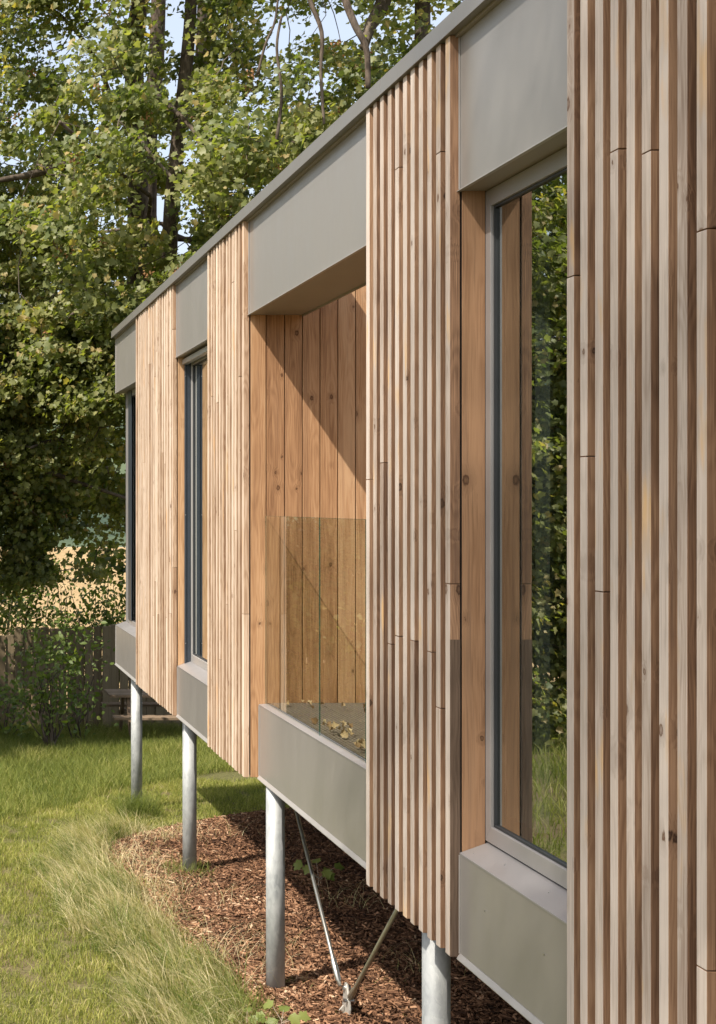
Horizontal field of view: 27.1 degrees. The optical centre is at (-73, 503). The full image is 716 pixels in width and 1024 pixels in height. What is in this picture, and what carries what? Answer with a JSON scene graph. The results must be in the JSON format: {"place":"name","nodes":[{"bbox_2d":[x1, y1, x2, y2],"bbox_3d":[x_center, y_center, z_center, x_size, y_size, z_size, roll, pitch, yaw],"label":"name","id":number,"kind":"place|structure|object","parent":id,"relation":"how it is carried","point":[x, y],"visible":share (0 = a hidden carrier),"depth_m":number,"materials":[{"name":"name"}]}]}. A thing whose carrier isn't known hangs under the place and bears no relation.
{"place":"outdoors","nodes":[
{"label":"outdoors","id":0,"kind":"place"},
{"bbox_2d":[0,547,125,715],"bbox_3d":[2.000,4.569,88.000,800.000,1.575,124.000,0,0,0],"label":"wheat field ground","id":1,"kind":"structure","parent":0,"point":[60,556],"depth_m":80.86,"materials":[{"name":"beige plant"}]},
{"bbox_2d":[3,405,125,546],"bbox_3d":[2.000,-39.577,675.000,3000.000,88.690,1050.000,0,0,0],"label":"hill terrain","id":2,"kind":"structure","parent":0,"point":[102,520],"depth_m":169.21,"materials":[{"name":"green plant"}]},
{"bbox_2d":[0,719,235,821],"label":"bank grass","id":3,"kind":"structure","parent":0,"point":[114,767],"depth_m":17.97,"materials":[{"name":"green plant"}]},
{"bbox_2d":[0,716,289,1023],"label":"ground","id":4,"kind":"structure","parent":0,"point":[217,776],"depth_m":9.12,"materials":[{"name":"green plant"}]},
{"bbox_2d":[0,670,51,739],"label":"shrub","id":5,"kind":"object","parent":4,"relation":"on","point":[13,710],"visible":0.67,"depth_m":21.92,"materials":[{"name":"green plant"}]},
{"bbox_2d":[0,558,83,702],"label":"shrub","id":6,"kind":"object","parent":4,"relation":"on","point":[28,622],"visible":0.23,"depth_m":25.26,"materials":[{"name":"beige plant"}]},
{"bbox_2d":[0,595,106,748],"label":"shrub","id":7,"kind":"object","parent":4,"relation":"on","point":[50,724],"visible":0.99,"depth_m":20.29,"materials":[{"name":"green plant"}]},
{"bbox_2d":[7,541,125,706],"bbox_3d":[3.218,2.364,25.259,3.631,3.451,1.814,0,0,0],"label":"shrub","id":8,"kind":"object","parent":4,"relation":"on","point":[106,614],"visible":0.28,"depth_m":25.24,"materials":[{"name":"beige plant"}]},
{"bbox_2d":[0,0,133,615],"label":"sycamore tree","id":9,"kind":"object","parent":4,"relation":"on","point":[19,565],"visible":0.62,"depth_m":20.54,"materials":[{"name":"green plant"}]},
{"bbox_2d":[28,617,118,739],"bbox_3d":[2.249,2.761,21.117,1.393,1.944,1.488,0,0,0],"label":"shrub","id":10,"kind":"object","parent":4,"relation":"on","point":[79,695],"visible":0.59,"depth_m":21.04,"materials":[{"name":"green plant"}]},
{"bbox_2d":[0,624,182,729],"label":"board fence","id":11,"kind":"object","parent":4,"relation":"on","point":[109,671],"visible":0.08,"depth_m":23.76,"materials":[{"name":"brown wood"}]},
{"bbox_2d":[103,786,176,820],"bbox_3d":[2.120,2.972,13.586,0.884,0.369,0.926,0,0,0],"label":"grass tussock","id":12,"kind":"object","parent":4,"relation":"on","point":[143,805],"depth_m":13.54,"materials":[{"name":"green plant"}]},
{"bbox_2d":[0,1,289,574],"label":"background tree","id":13,"kind":"object","parent":4,"relation":"on","point":[118,559],"visible":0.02,"depth_m":24.83,"materials":[{"name":"green plant"}]},
{"bbox_2d":[100,689,199,739],"bbox_3d":[3.720,3.395,21.800,1.700,0.760,1.680,0,0,0],"label":"picnic table","id":14,"kind":"object","parent":4,"relation":"on","point":[123,694],"visible":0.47,"depth_m":21.52,"materials":[{"name":"brown wood"}]},
{"bbox_2d":[0,0,368,721],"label":"sycamore tree","id":15,"kind":"object","parent":4,"relation":"on","point":[12,78],"visible":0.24,"depth_m":20.46,"materials":[{"name":"green plant"}]},
{"bbox_2d":[0,0,414,406],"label":"sycamore tree","id":16,"kind":"object","parent":4,"relation":"on","point":[217,181],"visible":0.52,"depth_m":17.30,"materials":[{"name":"green plant"}]},
{"bbox_2d":[200,975,287,1023],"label":"grass tussock","id":17,"kind":"object","parent":4,"relation":"on","point":[250,1000],"depth_m":8.06,"materials":[{"name":"green plant"}]},
{"bbox_2d":[227,1007,266,1023],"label":"sycamore seedling","id":18,"kind":"object","parent":4,"relation":"on","point":[258,1017],"visible":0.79,"depth_m":7.75,"materials":[{"name":"green plant"}]},
{"bbox_2d":[256,999,310,1023],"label":"sycamore seedling","id":19,"kind":"object","parent":4,"relation":"on","point":[293,1018],"visible":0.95,"depth_m":7.77,"materials":[{"name":"green plant"}]},
{"bbox_2d":[102,832,525,1023],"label":"sparse grass","id":20,"kind":"structure","parent":4,"relation":"on","point":[212,918],"depth_m":9.85,"materials":[{"name":"green plant"}]},
{"bbox_2d":[175,0,462,232],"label":"sycamore tree","id":21,"kind":"object","parent":4,"relation":"on","point":[369,68],"visible":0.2,"depth_m":16.22,"materials":[{"name":"green plant"}]},
{"bbox_2d":[107,807,531,1023],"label":"mulch bed","id":22,"kind":"object","parent":4,"relation":"on","point":[399,967],"visible":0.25,"depth_m":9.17,"materials":[{"name":"brown wood"}]},
{"bbox_2d":[158,853,214,877],"bbox_3d":[2.135,2.969,11.201,0.576,0.166,0.622,0,0,8],"label":"grass tussock","id":23,"kind":"object","parent":22,"relation":"on","point":[183,867],"depth_m":11.17,"materials":[{"name":"green plant"}]},
{"bbox_2d":[62,812,465,989],"bbox_3d":[2.341,2.930,10.579,2.702,0.326,5.005,0,0,0],"label":"fallen straw","id":24,"kind":"object","parent":22,"relation":"on","point":[155,853],"visible":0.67,"depth_m":10.45,"materials":[{"name":"beige plant"}]},
{"bbox_2d":[293,858,344,886],"bbox_3d":[3.066,2.919,10.727,0.385,0.228,0.354,0,0,31],"label":"sycamore seedling","id":25,"kind":"object","parent":22,"relation":"on","point":[326,872],"visible":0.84,"depth_m":10.67,"materials":[{"name":"green plant"}]},
{"bbox_2d":[111,0,715,1023],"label":"timber building","id":26,"kind":"structure","parent":4,"relation":"on","point":[415,364],"depth_m":5.21,"materials":[{"name":"brown"}]},
{"bbox_2d":[128,388,135,627],"bbox_3d":[2.162,0.047,13.778,0.068,2.484,1.353,0,0,0],"label":"window frame","id":27,"kind":"structure","parent":26,"relation":"in","point":[131,394],"depth_m":14.28,"materials":[{"name":"metal"}]},
{"bbox_2d":[182,346,206,670],"bbox_3d":[2.146,0.065,10.446,0.128,2.519,1.404,0,0,0],"label":"window frame","id":28,"kind":"structure","parent":26,"relation":"in","point":[195,365],"depth_m":11.00,"materials":[{"name":"grey metal"}]},
{"bbox_2d":[311,717,317,723],"bbox_3d":[2.216,1.240,7.794,0.040,0.045,0.031,0,0,0],"label":"dry leaf","id":29,"kind":"object","parent":26,"relation":"on","point":[315,720],"visible":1,"depth_m":7.79,"materials":[{"name":"brown plant"}]},
{"bbox_2d":[340,730,347,737],"bbox_3d":[2.235,1.232,7.294,0.038,0.041,0.041,0,0,0],"label":"dry leaf","id":30,"kind":"object","parent":26,"relation":"on","point":[344,734],"visible":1,"depth_m":7.30,"materials":[{"name":"yellow plant"}]},
{"bbox_2d":[486,147,569,888],"bbox_3d":[2.167,0.047,4.737,0.060,2.484,0.951,0,0,0],"label":"window frame","id":31,"kind":"structure","parent":26,"relation":"in","point":[526,214],"depth_m":4.89,"materials":[{"name":"metal"}]},
{"bbox_2d":[13,804,295,1023],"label":"long dry grass","id":32,"kind":"structure","parent":0,"point":[82,866],"depth_m":9.20,"materials":[{"name":"plant"}]},
{"bbox_2d":[0,0,463,303],"label":"sky","id":33,"kind":"structure","parent":0,"point":[174,24],"materials":[{"name":"white"}]}
]}

